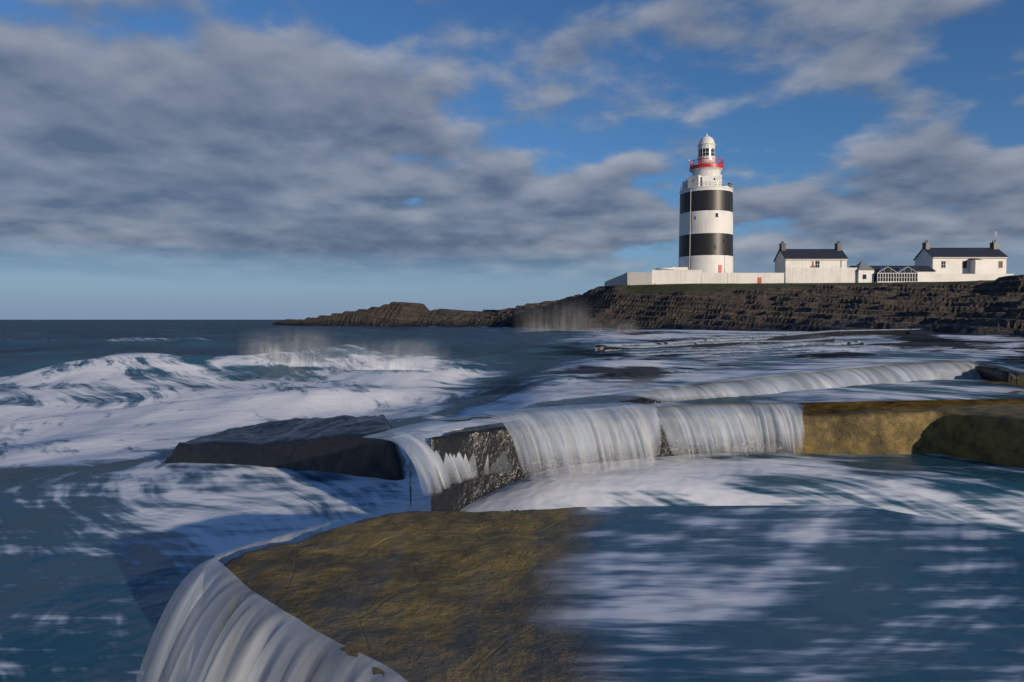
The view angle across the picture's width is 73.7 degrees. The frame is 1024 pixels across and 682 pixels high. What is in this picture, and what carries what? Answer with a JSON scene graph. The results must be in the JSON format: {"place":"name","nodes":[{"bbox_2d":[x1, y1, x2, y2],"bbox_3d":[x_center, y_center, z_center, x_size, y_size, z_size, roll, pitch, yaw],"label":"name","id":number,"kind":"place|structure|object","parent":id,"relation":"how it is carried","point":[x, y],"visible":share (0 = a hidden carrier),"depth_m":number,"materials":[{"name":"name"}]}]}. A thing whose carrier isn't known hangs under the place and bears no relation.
{"place":"outdoors","nodes":[
{"label":"outdoors","id":0,"kind":"place"},
{"bbox_2d":[0,320,1023,681],"bbox_3d":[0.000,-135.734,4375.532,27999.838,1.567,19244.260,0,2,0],"label":"sea","id":1,"kind":"structure","parent":0,"point":[114,530],"depth_m":8.33,"materials":[{"name":"blue liquid"}]},
{"bbox_2d":[161,414,405,479],"bbox_3d":[-2.664,1.419,9.138,4.036,0.883,1.864,1,2,29],"label":"wedge rock","id":2,"kind":"object","parent":1,"relation":"in","point":[341,444],"visible":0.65,"depth_m":8.59,"materials":[{"name":"grey stone"}]},
{"bbox_2d":[213,507,601,681],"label":"slab rock","id":3,"kind":"object","parent":1,"relation":"in","point":[439,596],"visible":0.47,"depth_m":2.77,"materials":[{"name":"brown stone"}]},
{"bbox_2d":[141,524,406,681],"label":"cascade water","id":4,"kind":"structure","parent":3,"relation":"on","point":[281,638],"depth_m":2.62,"materials":[{"name":"white liquid"}]},
{"bbox_2d":[562,505,1023,681],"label":"overflow water","id":5,"kind":"structure","parent":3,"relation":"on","point":[808,593],"depth_m":2.49,"materials":[{"name":"blue liquid"}]},
{"bbox_2d":[410,394,789,510],"bbox_3d":[1.430,1.343,7.560,6.030,1.271,2.140,-1,2,-27],"label":"ledge rock","id":6,"kind":"object","parent":1,"relation":"in","point":[458,487],"visible":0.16,"depth_m":6.14,"materials":[{"name":"grey stone"}]},
{"bbox_2d":[364,414,506,472],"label":"cascade water","id":7,"kind":"structure","parent":6,"relation":"on","point":[421,442],"depth_m":5.64,"materials":[{"name":"white liquid"}]},
{"bbox_2d":[481,402,658,458],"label":"cascade water","id":8,"kind":"structure","parent":6,"relation":"on","point":[584,430],"depth_m":6.08,"materials":[{"name":"white liquid"}]},
{"bbox_2d":[654,403,803,442],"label":"cascade water","id":9,"kind":"structure","parent":6,"relation":"on","point":[727,422],"depth_m":6.85,"materials":[{"name":"white liquid"}]},
{"bbox_2d":[272,275,1023,335],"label":"headland rock","id":10,"kind":"object","parent":1,"relation":"in","point":[987,307],"visible":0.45,"depth_m":136.37,"materials":[{"name":"brown stone"}]},
{"bbox_2d":[655,134,732,272],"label":"lighthouse","id":11,"kind":"object","parent":10,"relation":"on","point":[706,225],"visible":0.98,"depth_m":166.91,"materials":[{"name":"white paint"}]},
{"bbox_2d":[605,268,1013,285],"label":"compound wall","id":12,"kind":"structure","parent":10,"relation":"on","point":[818,275],"depth_m":161.59,"materials":[{"name":"white paint"}]},
{"bbox_2d":[773,241,848,272],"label":"keeper house","id":13,"kind":"structure","parent":10,"relation":"on","point":[836,257],"depth_m":167.91,"materials":[{"name":"white paint"}]},
{"bbox_2d":[849,261,935,282],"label":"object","id":14,"kind":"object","parent":10,"relation":"on","point":[866,273],"visible":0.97,"depth_m":160.69,"materials":[{"name":"white paint"}]},
{"bbox_2d":[913,231,1008,273],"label":"keeper house","id":15,"kind":"structure","parent":10,"relation":"on","point":[992,259],"depth_m":167.54,"materials":[{"name":"white paint"}]},
{"bbox_2d":[595,337,773,350],"bbox_3d":[12.023,0.336,43.392,1.807,0.893,22.375,2,3,44],"label":"ledge rock","id":16,"kind":"object","parent":1,"relation":"in","point":[598,348],"visible":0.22,"depth_m":38.55,"materials":[{"name":"stone"}]},
{"bbox_2d":[599,337,771,345],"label":"cascade water","id":17,"kind":"structure","parent":16,"relation":"on","point":[671,342],"depth_m":41.35,"materials":[{"name":"white liquid"}]},
{"bbox_2d":[625,345,784,353],"bbox_3d":[9.583,0.726,31.539,13.112,0.845,2.024,-1,2,-36],"label":"ledge rock","id":18,"kind":"object","parent":1,"relation":"in","point":[653,350],"visible":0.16,"depth_m":30.87,"materials":[{"name":"stone"}]},
{"bbox_2d":[627,345,786,352],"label":"cascade water","id":19,"kind":"structure","parent":18,"relation":"on","point":[777,346],"depth_m":30.73,"materials":[{"name":"white liquid"}]},
{"bbox_2d":[603,337,834,351],"bbox_3d":[14.401,0.394,41.650,27.036,0.880,3.116,-1,2,-39],"label":"ledge rock","id":20,"kind":"object","parent":1,"relation":"in","point":[710,344],"visible":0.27,"depth_m":39.43,"materials":[{"name":"stone"}]},
{"bbox_2d":[600,337,834,347],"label":"cascade water","id":21,"kind":"structure","parent":20,"relation":"on","point":[660,345],"depth_m":39.47,"materials":[{"name":"white liquid"}]},
{"bbox_2d":[630,345,859,355],"bbox_3d":[10.518,0.743,30.959,16.523,0.837,2.887,-1,2,-32],"label":"ledge rock","id":22,"kind":"object","parent":1,"relation":"in","point":[744,349],"visible":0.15,"depth_m":30.32,"materials":[{"name":"grey stone"}]},
{"bbox_2d":[626,346,860,355],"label":"cascade water","id":23,"kind":"structure","parent":22,"relation":"on","point":[807,347],"depth_m":29.03,"materials":[{"name":"white liquid"}]},
{"bbox_2d":[710,349,812,354],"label":"ledge rock","id":24,"kind":"object","parent":1,"relation":"in","point":[768,351],"visible":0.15,"depth_m":28.32,"materials":[{"name":"grey stone"}]},
{"bbox_2d":[712,350,809,356],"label":"cascade water","id":25,"kind":"structure","parent":24,"relation":"on","point":[762,352],"depth_m":27.73,"materials":[{"name":"white liquid"}]},
{"bbox_2d":[720,341,863,346],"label":"ledge rock","id":26,"kind":"object","parent":1,"relation":"in","point":[856,343],"visible":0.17,"depth_m":39.12,"materials":[{"name":"stone"}]},
{"bbox_2d":[710,341,861,347],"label":"cascade water","id":27,"kind":"structure","parent":26,"relation":"on","point":[813,343],"depth_m":38.18,"materials":[{"name":"white liquid"}]},
{"bbox_2d":[693,329,921,339],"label":"ledge rock","id":28,"kind":"object","parent":1,"relation":"in","point":[838,333],"visible":0.5,"depth_m":80.57,"materials":[{"name":"stone"}]},
{"bbox_2d":[702,329,908,337],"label":"cascade water","id":29,"kind":"structure","parent":28,"relation":"on","point":[795,333],"depth_m":60.31,"materials":[{"name":"white liquid"}]},
{"bbox_2d":[618,364,1017,408],"bbox_3d":[4.958,1.098,9.570,9.178,1.435,3.689,-1,2,-32],"label":"ledge rock","id":30,"kind":"object","parent":1,"relation":"in","point":[991,373],"visible":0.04,"depth_m":8.97,"materials":[{"name":"grey stone"}]},
{"bbox_2d":[698,346,940,359],"bbox_3d":[14.194,0.817,28.946,19.715,0.822,1.914,-1,2,-33],"label":"ledge rock","id":31,"kind":"object","parent":1,"relation":"in","point":[934,347],"visible":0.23,"depth_m":27.82,"materials":[{"name":"grey stone"}]},
{"bbox_2d":[696,347,951,359],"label":"cascade water","id":32,"kind":"structure","parent":31,"relation":"on","point":[816,353],"depth_m":26.43,"materials":[{"name":"white liquid"}]},
{"bbox_2d":[790,375,1023,467],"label":"rock ledge","id":33,"kind":"object","parent":1,"relation":"in","point":[987,430],"visible":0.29,"depth_m":6.99,"materials":[{"name":"brown stone"}]},
{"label":"ledge rock","id":34,"kind":"structure","parent":1,"relation":"in","visible":0},
{"bbox_2d":[704,357,811,362],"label":"cascade water","id":35,"kind":"structure","parent":34,"relation":"on","point":[749,359],"depth_m":22.84,"materials":[{"name":"white liquid"}]},
{"bbox_2d":[0,0,1023,319],"label":"sky","id":36,"kind":"structure","parent":0,"point":[160,159],"materials":[{"name":"blue"}]},
{"bbox_2d":[389,379,1023,438],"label":"pool water","id":37,"kind":"structure","parent":0,"point":[951,389],"depth_m":7.77,"materials":[{"name":"white liquid"}]},
{"bbox_2d":[601,359,1023,398],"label":"cascade water","id":38,"kind":"structure","parent":0,"point":[960,369],"depth_m":8.77,"materials":[{"name":"white liquid"}]},
{"bbox_2d":[633,352,1021,391],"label":"shelf water","id":39,"kind":"structure","parent":0,"point":[850,362],"depth_m":9.67,"materials":[{"name":"white liquid"}]}
]}

